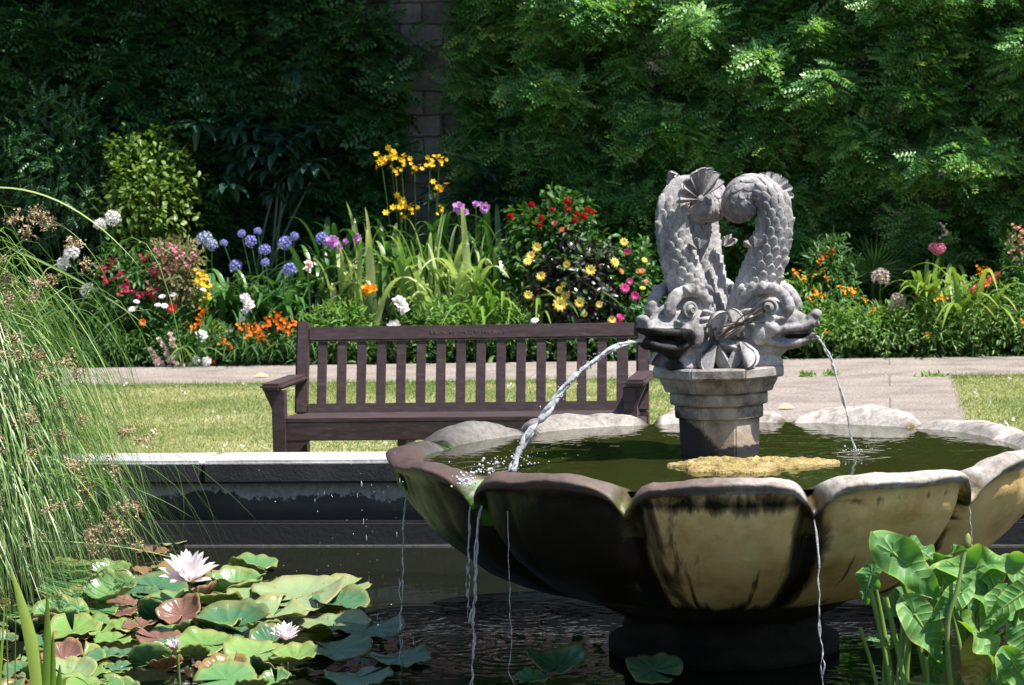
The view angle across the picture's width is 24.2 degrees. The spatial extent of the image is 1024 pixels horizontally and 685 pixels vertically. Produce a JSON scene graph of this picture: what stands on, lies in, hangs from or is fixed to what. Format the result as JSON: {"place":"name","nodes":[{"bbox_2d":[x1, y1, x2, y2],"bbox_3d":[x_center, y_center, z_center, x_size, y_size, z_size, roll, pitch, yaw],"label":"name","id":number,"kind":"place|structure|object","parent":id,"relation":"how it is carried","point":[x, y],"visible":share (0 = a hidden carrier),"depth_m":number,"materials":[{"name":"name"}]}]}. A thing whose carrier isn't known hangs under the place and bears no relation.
{"place":"outdoors","nodes":[
{"label":"outdoors","id":0,"kind":"place"},
{"bbox_2d":[0,546,1023,684],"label":"pond water","id":1,"kind":"structure","parent":0,"point":[434,603],"depth_m":9.10,"materials":[{"name":"black liquid"}]},
{"bbox_2d":[0,569,42,594],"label":"lily pad","id":2,"kind":"object","parent":1,"relation":"on","point":[22,585],"visible":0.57,"depth_m":9.79,"materials":[{"name":"green plant"}]},
{"bbox_2d":[0,569,86,684],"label":"iris clump","id":3,"kind":"object","parent":1,"relation":"in","point":[40,673],"visible":1,"depth_m":7.89,"materials":[{"name":"plant"}]},
{"bbox_2d":[36,634,71,645],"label":"lily pad","id":4,"kind":"object","parent":1,"relation":"on","point":[40,639],"visible":0.34,"depth_m":8.81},
{"bbox_2d":[51,630,89,641],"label":"lily pad","id":5,"kind":"object","parent":4,"relation":"on","point":[82,637],"visible":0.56,"depth_m":8.80,"materials":[{"name":"plant"}]},
{"bbox_2d":[50,613,99,640],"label":"lily pad","id":6,"kind":"object","parent":5,"relation":"on","point":[84,623],"visible":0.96,"depth_m":8.86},
{"bbox_2d":[31,593,89,623],"bbox_3d":[-1.740,1.026,9.192,0.226,0.086,0.216,-1,4,0],"label":"lily pad","id":7,"kind":"object","parent":1,"relation":"on","point":[63,603],"visible":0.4,"depth_m":9.24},
{"bbox_2d":[28,557,92,598],"bbox_3d":[-1.871,0.982,9.911,0.292,0.143,0.258,-1,4,0],"label":"lily pad","id":8,"kind":"object","parent":1,"relation":"on","point":[41,593],"visible":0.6,"depth_m":9.93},
{"bbox_2d":[40,637,83,660],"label":"lily pad","id":9,"kind":"object","parent":1,"relation":"on","point":[68,647],"visible":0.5,"depth_m":8.44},
{"bbox_2d":[56,656,97,676],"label":"lily pad","id":10,"kind":"object","parent":1,"relation":"on","point":[86,666],"visible":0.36,"depth_m":8.27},
{"bbox_2d":[64,671,108,684],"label":"lily pad","id":11,"kind":"object","parent":1,"relation":"on","point":[88,680],"visible":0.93,"depth_m":8.03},
{"bbox_2d":[77,638,105,662],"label":"lily pad","id":12,"kind":"object","parent":1,"relation":"on","point":[88,647],"visible":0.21,"depth_m":8.59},
{"bbox_2d":[84,647,128,661],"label":"lily pad","id":13,"kind":"object","parent":12,"relation":"on","point":[96,653],"visible":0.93,"depth_m":8.53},
{"bbox_2d":[81,568,136,600],"bbox_3d":[-1.604,0.966,9.488,0.219,0.110,0.207,-1,4,0],"label":"lily pad","id":14,"kind":"object","parent":1,"relation":"on","point":[105,592],"visible":0.97,"depth_m":9.55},
{"bbox_2d":[93,631,131,643],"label":"lily pad","id":15,"kind":"object","parent":1,"relation":"on","point":[103,637],"visible":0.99,"depth_m":8.78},
{"bbox_2d":[0,187,266,631],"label":"sedge clump","id":16,"kind":"object","parent":1,"relation":"in","point":[22,380],"visible":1,"depth_m":9.45,"materials":[{"name":"plant"}]},
{"bbox_2d":[125,641,172,666],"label":"lily pad","id":17,"kind":"object","parent":1,"relation":"on","point":[141,654],"visible":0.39,"depth_m":8.50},
{"bbox_2d":[124,570,188,595],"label":"lily pad","id":18,"kind":"object","parent":1,"relation":"on","point":[157,581],"visible":0.69,"depth_m":9.93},
{"bbox_2d":[135,628,180,643],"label":"lily pad","id":19,"kind":"object","parent":1,"relation":"on","point":[154,635],"visible":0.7,"depth_m":8.88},
{"bbox_2d":[146,654,183,668],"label":"lily pad","id":20,"kind":"object","parent":1,"relation":"on","point":[167,663],"visible":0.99,"depth_m":8.19,"materials":[{"name":"brown plant"}]},
{"bbox_2d":[142,588,200,603],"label":"lily pad","id":21,"kind":"object","parent":1,"relation":"on","point":[169,595],"visible":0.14,"depth_m":9.59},
{"bbox_2d":[137,598,161,620],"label":"lily pad","id":22,"kind":"object","parent":21,"relation":"on","point":[146,607],"visible":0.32,"depth_m":9.35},
{"bbox_2d":[172,619,205,632],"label":"lily pad","id":23,"kind":"object","parent":1,"relation":"on","point":[181,627],"visible":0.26,"depth_m":8.92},
{"bbox_2d":[155,592,200,623],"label":"lily pad","id":24,"kind":"object","parent":23,"relation":"on","point":[186,607],"visible":0.99,"depth_m":9.05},
{"bbox_2d":[177,642,209,656],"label":"lily pad","id":25,"kind":"object","parent":1,"relation":"on","point":[198,649],"visible":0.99,"depth_m":8.37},
{"bbox_2d":[176,626,231,657],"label":"lily pad","id":26,"kind":"object","parent":25,"relation":"on","point":[194,635],"visible":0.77,"depth_m":8.57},
{"bbox_2d":[192,590,242,604],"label":"lily pad","id":27,"kind":"object","parent":1,"relation":"on","point":[208,599],"visible":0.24,"depth_m":9.38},
{"bbox_2d":[201,617,242,629],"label":"lily pad","id":28,"kind":"object","parent":1,"relation":"on","point":[232,623],"visible":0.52,"depth_m":8.95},
{"bbox_2d":[192,598,269,632],"bbox_3d":[-1.053,1.028,8.972,0.290,0.094,0.285,-1,4,0],"label":"lily pad","id":29,"kind":"object","parent":28,"relation":"on","point":[251,610],"visible":0.98,"depth_m":9.04,"materials":[{"name":"plant"}]},
{"bbox_2d":[193,660,256,684],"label":"lily pad","id":30,"kind":"object","parent":1,"relation":"on","point":[227,672],"visible":0.95,"depth_m":8.01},
{"bbox_2d":[206,577,246,593],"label":"lily pad","id":31,"kind":"object","parent":1,"relation":"on","point":[223,584],"visible":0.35,"depth_m":9.73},
{"bbox_2d":[208,565,262,593],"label":"lily pad","id":32,"kind":"object","parent":31,"relation":"on","point":[233,573],"visible":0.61,"depth_m":9.84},
{"bbox_2d":[223,636,283,665],"bbox_3d":[-0.902,1.079,8.377,0.224,0.078,0.223,-1,4,0],"label":"lily pad","id":33,"kind":"object","parent":1,"relation":"on","point":[247,647],"visible":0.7,"depth_m":8.41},
{"bbox_2d":[226,579,286,599],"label":"lily pad","id":34,"kind":"object","parent":1,"relation":"on","point":[245,591],"visible":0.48,"depth_m":9.66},
{"bbox_2d":[236,552,277,568],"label":"lily pad","id":35,"kind":"object","parent":1,"relation":"on","point":[264,561],"visible":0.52,"depth_m":10.66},
{"bbox_2d":[249,622,283,642],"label":"lily pad","id":36,"kind":"object","parent":1,"relation":"on","point":[262,631],"visible":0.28,"depth_m":8.74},
{"bbox_2d":[258,666,291,684],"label":"lily pad","id":37,"kind":"object","parent":1,"relation":"on","point":[283,675],"visible":0.91,"depth_m":8.00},
{"bbox_2d":[254,592,309,619],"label":"lily pad","id":38,"kind":"object","parent":1,"relation":"on","point":[294,607],"visible":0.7,"depth_m":9.30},
{"bbox_2d":[268,641,318,661],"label":"lily pad","id":39,"kind":"object","parent":1,"relation":"on","point":[296,651],"visible":1,"depth_m":8.34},
{"bbox_2d":[251,575,345,610],"bbox_3d":[-0.862,1.005,9.650,0.385,0.103,0.383,-1,4,0],"label":"lily pad","id":40,"kind":"object","parent":1,"relation":"on","point":[300,588],"visible":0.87,"depth_m":9.69,"materials":[{"name":"plant"}]},
{"bbox_2d":[292,633,372,660],"bbox_3d":[-0.661,1.110,8.706,0.307,0.057,0.306,-1,4,0],"label":"lily pad","id":41,"kind":"object","parent":1,"relation":"on","point":[354,645],"visible":0.74,"depth_m":8.70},
{"bbox_2d":[312,583,369,608],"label":"lily pad","id":42,"kind":"object","parent":1,"relation":"on","point":[359,597],"visible":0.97,"depth_m":9.59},
{"bbox_2d":[324,666,393,684],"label":"lily pad","id":43,"kind":"object","parent":1,"relation":"on","point":[359,677],"visible":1,"depth_m":8.18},
{"bbox_2d":[329,615,405,637],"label":"lily pad","id":44,"kind":"object","parent":1,"relation":"on","point":[383,629],"visible":0.98,"depth_m":9.08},
{"bbox_2d":[297,608,369,628],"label":"lily pad","id":45,"kind":"object","parent":44,"relation":"on","point":[358,616],"visible":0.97,"depth_m":9.26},
{"bbox_2d":[367,644,431,667],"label":"lily pad","id":46,"kind":"object","parent":1,"relation":"on","point":[421,653],"visible":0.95,"depth_m":8.51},
{"bbox_2d":[513,666,552,682],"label":"lily pad","id":47,"kind":"object","parent":1,"relation":"on","point":[529,674],"visible":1,"depth_m":8.08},
{"bbox_2d":[527,641,587,673],"bbox_3d":[0.155,1.078,8.165,0.209,0.087,0.208,-1,4,0],"label":"lily pad","id":48,"kind":"object","parent":1,"relation":"on","point":[565,658],"visible":1,"depth_m":8.20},
{"bbox_2d":[275,339,872,647],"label":"water droplets","id":49,"kind":"object","parent":1,"relation":"on","point":[473,473],"visible":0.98,"depth_m":7.90,"materials":[{"name":"white"}]},
{"bbox_2d":[625,652,682,683],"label":"lily pad","id":50,"kind":"object","parent":1,"relation":"on","point":[644,668],"visible":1,"depth_m":8.08,"materials":[{"name":"plant"}]},
{"bbox_2d":[385,167,1023,670],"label":"stone fountain","id":51,"kind":"object","parent":1,"relation":"in","point":[707,573],"visible":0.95,"depth_m":7.98,"materials":[{"name":"stone"}]},
{"bbox_2d":[469,505,482,684],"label":"water trickle","id":52,"kind":"object","parent":51,"relation":"attached to","point":[476,545],"visible":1,"depth_m":7.83,"materials":[{"name":"white"}]},
{"bbox_2d":[508,338,644,471],"bbox_3d":[0.231,0.216,8.244,0.542,0.438,0.040,-3,4,-24],"label":"water jet","id":53,"kind":"object","parent":51,"relation":"attached to","point":[544,415],"visible":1,"depth_m":8.20,"materials":[{"name":"white"}]},
{"bbox_2d":[423,422,1020,491],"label":"bowl water","id":54,"kind":"structure","parent":51,"relation":"in","point":[635,458],"depth_m":8.59,"materials":[{"name":"green liquid"}]},
{"bbox_2d":[667,455,839,473],"bbox_3d":[0.814,0.411,8.140,0.590,0.040,0.375,0,4,15],"label":"algae mat","id":55,"kind":"object","parent":54,"relation":"on","point":[729,464],"visible":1,"depth_m":8.09,"materials":[{"name":"plant"}]},
{"bbox_2d":[713,298,764,338],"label":"dry twig","id":56,"kind":"object","parent":51,"relation":"on","point":[735,324],"visible":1,"depth_m":8.35,"materials":[{"name":"plant"}]},
{"bbox_2d":[855,530,1023,684],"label":"arum clump","id":57,"kind":"object","parent":1,"relation":"on","point":[993,605],"visible":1,"depth_m":7.14,"materials":[{"name":"green plant"}]},
{"bbox_2d":[28,369,1023,454],"bbox_3d":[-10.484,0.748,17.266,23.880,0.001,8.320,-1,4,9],"label":"lawn","id":58,"kind":"structure","parent":0,"point":[261,429],"depth_m":17.54,"materials":[{"name":"plant"}]},
{"bbox_2d":[260,321,653,451],"bbox_3d":[-0.257,0.355,12.532,2.005,0.926,0.709,-1,4,9],"label":"park bench","id":59,"kind":"object","parent":58,"relation":"on","point":[401,421],"visible":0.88,"depth_m":12.72,"materials":[{"name":"brown wood"}]},
{"bbox_2d":[33,346,1021,385],"bbox_3d":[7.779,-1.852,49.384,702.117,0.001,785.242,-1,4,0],"label":"ground","id":60,"kind":"structure","parent":0,"point":[629,359],"depth_m":22.03,"materials":[{"name":"soil"}]},
{"bbox_2d":[0,66,154,313],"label":"shrub","id":61,"kind":"object","parent":60,"relation":"on","point":[29,183],"visible":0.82,"depth_m":23.98,"materials":[{"name":"green plant"}]},
{"bbox_2d":[56,210,141,363],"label":"agapanthus clump","id":62,"kind":"object","parent":60,"relation":"on","point":[75,249],"visible":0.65,"depth_m":23.00,"materials":[{"name":"white plant"}]},
{"bbox_2d":[69,325,168,367],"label":"feathery herb","id":63,"kind":"object","parent":60,"relation":"on","point":[120,363],"visible":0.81,"depth_m":22.43,"materials":[{"name":"green plant"}]},
{"bbox_2d":[74,235,180,362],"bbox_3d":[-3.696,-0.413,22.898,0.997,1.252,0.881,-2,4,-12],"label":"red phlox","id":64,"kind":"object","parent":60,"relation":"on","point":[122,290],"visible":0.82,"depth_m":22.74,"materials":[{"name":"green plant"}]},
{"bbox_2d":[76,122,214,305],"bbox_3d":[-3.611,-1.018,23.673,1.370,2.334,1.195,-1,4,0],"label":"shrub","id":65,"kind":"object","parent":60,"relation":"on","point":[155,206],"visible":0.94,"depth_m":23.50,"materials":[{"name":"green plant"}]},
{"bbox_2d":[128,288,206,362],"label":"button daisy","id":66,"kind":"object","parent":60,"relation":"on","point":[157,311],"visible":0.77,"depth_m":22.53,"materials":[{"name":"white plant"}]},
{"bbox_2d":[139,233,209,330],"bbox_3d":[-3.221,-0.430,22.808,0.704,1.258,0.781,-1,4,0],"label":"pink salvia","id":67,"kind":"object","parent":60,"relation":"on","point":[188,272],"visible":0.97,"depth_m":22.66,"materials":[{"name":"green plant"}]},
{"bbox_2d":[139,325,223,366],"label":"feathery herb","id":68,"kind":"object","parent":60,"relation":"on","point":[189,339],"visible":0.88,"depth_m":22.33,"materials":[{"name":"green plant"}]},
{"bbox_2d":[148,332,227,366],"bbox_3d":[-2.908,0.087,22.148,0.861,0.376,0.636,-3,4,-17],"label":"gladiolus","id":69,"kind":"object","parent":60,"relation":"on","point":[158,362],"visible":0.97,"depth_m":22.26,"materials":[{"name":"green plant"}]},
{"bbox_2d":[184,268,227,361],"bbox_3d":[-2.902,-0.243,22.520,0.483,0.918,0.560,-2,4,-11],"label":"yellow canna","id":70,"kind":"object","parent":60,"relation":"on","point":[207,288],"visible":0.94,"depth_m":22.52,"materials":[{"name":"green plant"}]},
{"bbox_2d":[192,314,219,366],"bbox_3d":[-2.872,-0.017,22.225,0.319,0.504,0.309,1,5,35],"label":"gladiolus","id":71,"kind":"object","parent":60,"relation":"on","point":[201,335],"visible":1,"depth_m":22.22,"materials":[{"name":"white plant"}]},
{"bbox_2d":[184,326,290,365],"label":"feathery herb","id":72,"kind":"object","parent":60,"relation":"on","point":[231,360],"visible":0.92,"depth_m":22.23,"materials":[{"name":"green plant"}]},
{"bbox_2d":[233,293,261,341],"bbox_3d":[-2.485,-0.127,22.357,0.309,0.687,0.266,-1,4,0],"label":"gladiolus","id":73,"kind":"object","parent":60,"relation":"on","point":[247,302],"visible":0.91,"depth_m":22.28,"materials":[{"name":"white plant"}]},
{"bbox_2d":[190,311,317,365],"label":"orange daylily","id":74,"kind":"object","parent":60,"relation":"on","point":[258,346],"visible":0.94,"depth_m":22.16,"materials":[{"name":"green plant"}]},
{"bbox_2d":[170,61,349,289],"bbox_3d":[-2.487,-1.335,23.815,1.756,2.896,1.015,-1,4,0],"label":"broadleaf shrub","id":75,"kind":"object","parent":60,"relation":"on","point":[282,149],"visible":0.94,"depth_m":23.71,"materials":[{"name":"green plant"}]},
{"bbox_2d":[160,227,420,359],"bbox_3d":[-2.194,-0.482,23.021,2.712,1.291,2.071,-1,4,0],"label":"agapanthus clump","id":76,"kind":"object","parent":60,"relation":"on","point":[224,301],"visible":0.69,"depth_m":22.72,"materials":[{"name":"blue plant"}]},
{"bbox_2d":[270,330,349,364],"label":"feathery herb","id":77,"kind":"object","parent":60,"relation":"on","point":[313,362],"visible":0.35,"depth_m":22.14,"materials":[{"name":"green plant"}]},
{"bbox_2d":[314,232,361,313],"bbox_3d":[-1.704,-0.462,22.972,0.593,1.224,0.718,-1,4,0],"label":"lilac crinum","id":78,"kind":"object","parent":60,"relation":"on","point":[332,241],"visible":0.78,"depth_m":22.70,"materials":[{"name":"purple plant"}]},
{"bbox_2d":[296,294,386,363],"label":"feathery herb","id":79,"kind":"object","parent":60,"relation":"on","point":[344,315],"visible":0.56,"depth_m":22.22,"materials":[{"name":"green plant"}]},
{"bbox_2d":[259,203,542,309],"bbox_3d":[-1.065,-0.606,23.176,3.074,1.458,2.245,0,4,21],"label":"crinum clump","id":80,"kind":"object","parent":60,"relation":"on","point":[444,244],"visible":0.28,"depth_m":23.00,"materials":[{"name":"green plant"}]},
{"bbox_2d":[365,144,447,320],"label":"yellow lily","id":81,"kind":"object","parent":60,"relation":"on","point":[382,161],"visible":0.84,"depth_m":22.89,"materials":[{"name":"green plant"}]},
{"bbox_2d":[310,204,525,360],"bbox_3d":[-0.944,-0.589,22.629,2.345,1.516,1.614,-1,4,0],"label":"crinum clump","id":82,"kind":"object","parent":60,"relation":"on","point":[406,283],"visible":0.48,"depth_m":22.47,"materials":[{"name":"green plant"}]},
{"bbox_2d":[395,289,501,361],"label":"feathery herb","id":83,"kind":"object","parent":60,"relation":"on","point":[437,316],"visible":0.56,"depth_m":22.07,"materials":[{"name":"green plant"}]},
{"bbox_2d":[452,201,490,312],"bbox_3d":[-0.455,-0.608,22.770,0.779,1.485,0.946,-2,4,-15],"label":"lilac crinum","id":84,"kind":"object","parent":60,"relation":"on","point":[484,207],"visible":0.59,"depth_m":22.59,"materials":[{"name":"purple plant"}]},
{"bbox_2d":[404,155,562,252],"bbox_3d":[-0.271,-0.885,23.512,1.619,1.928,0.660,-1,4,7],"label":"broadleaf shrub","id":85,"kind":"object","parent":60,"relation":"on","point":[489,173],"visible":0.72,"depth_m":23.44,"materials":[{"name":"green plant"}]},
{"bbox_2d":[474,288,542,361],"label":"feathery herb","id":86,"kind":"object","parent":60,"relation":"on","point":[529,315],"visible":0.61,"depth_m":21.94,"materials":[{"name":"green plant"}]},
{"bbox_2d":[0,0,1023,345],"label":"garden wall","id":87,"kind":"structure","parent":60,"relation":"on","point":[428,120],"depth_m":24.33,"materials":[{"name":"brick"}]},
{"bbox_2d":[0,0,439,325],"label":"ivy","id":88,"kind":"object","parent":87,"relation":"attached to","point":[375,108],"visible":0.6,"depth_m":24.20,"materials":[{"name":"green plant"}]},
{"bbox_2d":[0,259,1023,367],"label":"undergrowth","id":89,"kind":"object","parent":60,"relation":"on","point":[551,349],"visible":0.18,"depth_m":22.20,"materials":[{"name":"green plant"}]},
{"bbox_2d":[4,452,1023,545],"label":"pond wall","id":90,"kind":"structure","parent":60,"relation":"on","point":[300,488],"depth_m":11.36,"materials":[{"name":"stone"}]},
{"bbox_2d":[442,266,622,360],"bbox_3d":[0.215,-0.280,22.110,1.802,0.887,1.632,-1,4,0],"label":"crinum clump","id":91,"kind":"object","parent":60,"relation":"on","point":[485,294],"visible":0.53,"depth_m":22.09,"materials":[{"name":"green plant"}]},
{"bbox_2d":[493,180,620,339],"bbox_3d":[0.429,-0.706,22.550,1.213,1.668,0.993,-1,4,0],"label":"red dahlia","id":92,"kind":"object","parent":60,"relation":"on","point":[565,215],"visible":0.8,"depth_m":22.35,"materials":[{"name":"green plant"}]},
{"bbox_2d":[506,224,635,357],"bbox_3d":[0.606,-0.482,22.161,1.348,1.268,0.971,-1,4,0],"label":"flowering bush","id":93,"kind":"object","parent":60,"relation":"on","point":[588,269],"visible":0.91,"depth_m":21.95,"materials":[{"name":"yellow plant"}]},
{"bbox_2d":[599,227,666,357],"bbox_3d":[1.093,-0.463,22.102,0.719,1.211,0.743,-5,5,-42],"label":"magenta dahlia","id":94,"kind":"object","parent":60,"relation":"on","point":[636,300],"visible":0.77,"depth_m":21.96,"materials":[{"name":"green plant"}]},
{"bbox_2d":[425,0,1023,305],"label":"wisteria","id":95,"kind":"object","parent":60,"relation":"on","point":[790,41],"visible":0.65,"depth_m":22.65,"materials":[{"name":"green plant"}]},
{"bbox_2d":[791,224,867,348],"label":"orange wallflower","id":96,"kind":"object","parent":60,"relation":"on","point":[834,265],"visible":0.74,"depth_m":21.70,"materials":[{"name":"green plant"}]},
{"bbox_2d":[783,267,877,348],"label":"amber wallflower","id":97,"kind":"object","parent":60,"relation":"on","point":[802,291],"visible":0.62,"depth_m":21.58,"materials":[{"name":"orange plant"}]},
{"bbox_2d":[788,295,880,357],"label":"feathery herb","id":98,"kind":"object","parent":60,"relation":"on","point":[821,333],"visible":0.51,"depth_m":21.43,"materials":[{"name":"green plant"}]},
{"bbox_2d":[844,230,913,315],"bbox_3d":[3.328,-0.470,21.875,0.756,1.137,0.310,-1,4,0],"label":"dwarf palm","id":99,"kind":"object","parent":60,"relation":"on","point":[869,263],"visible":0.78,"depth_m":21.86,"materials":[{"name":"green plant"}]},
{"bbox_2d":[825,297,936,357],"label":"feathery herb","id":100,"kind":"object","parent":60,"relation":"on","point":[875,321],"visible":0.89,"depth_m":21.35,"materials":[{"name":"green plant"}]},
{"bbox_2d":[885,292,989,357],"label":"feathery herb","id":101,"kind":"object","parent":60,"relation":"on","point":[930,323],"visible":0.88,"depth_m":21.26,"materials":[{"name":"green plant"}]},
{"bbox_2d":[928,222,947,336],"bbox_3d":[3.861,-0.499,21.542,0.191,1.175,0.192,-5,5,-41],"label":"pink crinum","id":102,"kind":"object","parent":60,"relation":"on","point":[937,247],"visible":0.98,"depth_m":21.52,"materials":[{"name":"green plant"}]},
{"bbox_2d":[886,262,1023,355],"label":"arching lily","id":103,"kind":"object","parent":60,"relation":"on","point":[949,278],"visible":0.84,"depth_m":21.23,"materials":[{"name":"green plant"}]},
{"bbox_2d":[933,269,1023,356],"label":"feathery herb","id":104,"kind":"object","parent":60,"relation":"on","point":[987,301],"visible":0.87,"depth_m":21.19,"materials":[{"name":"green plant"}]},
{"bbox_2d":[986,223,1023,351],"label":"salmon penstemon","id":105,"kind":"object","parent":60,"relation":"on","point":[1012,272],"visible":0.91,"depth_m":21.37,"materials":[{"name":"green plant"}]},
{"bbox_2d":[994,278,1023,355],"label":"feathery herb","id":106,"kind":"object","parent":60,"relation":"on","point":[1018,309],"visible":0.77,"depth_m":21.16,"materials":[{"name":"green plant"}]},
{"bbox_2d":[35,356,1023,423],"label":"path","id":107,"kind":"structure","parent":0,"point":[892,383],"depth_m":20.04,"materials":[{"name":"stone"}]},
{"bbox_2d":[886,258,976,324],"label":"plant","id":108,"kind":"object","parent":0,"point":[917,286],"visible":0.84,"depth_m":21.36,"materials":[{"name":"green plant"}]},
{"bbox_2d":[953,375,1023,430],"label":"lawn","id":109,"kind":"structure","parent":0,"point":[995,401],"depth_m":17.17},
{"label":"lily pad","id":110,"kind":"object","parent":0,"visible":0},
{"bbox_2d":[159,549,217,592],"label":"water lily","id":111,"kind":"object","parent":110,"relation":"on","point":[186,571],"visible":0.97,"depth_m":9.46,"materials":[{"name":"white plant"}]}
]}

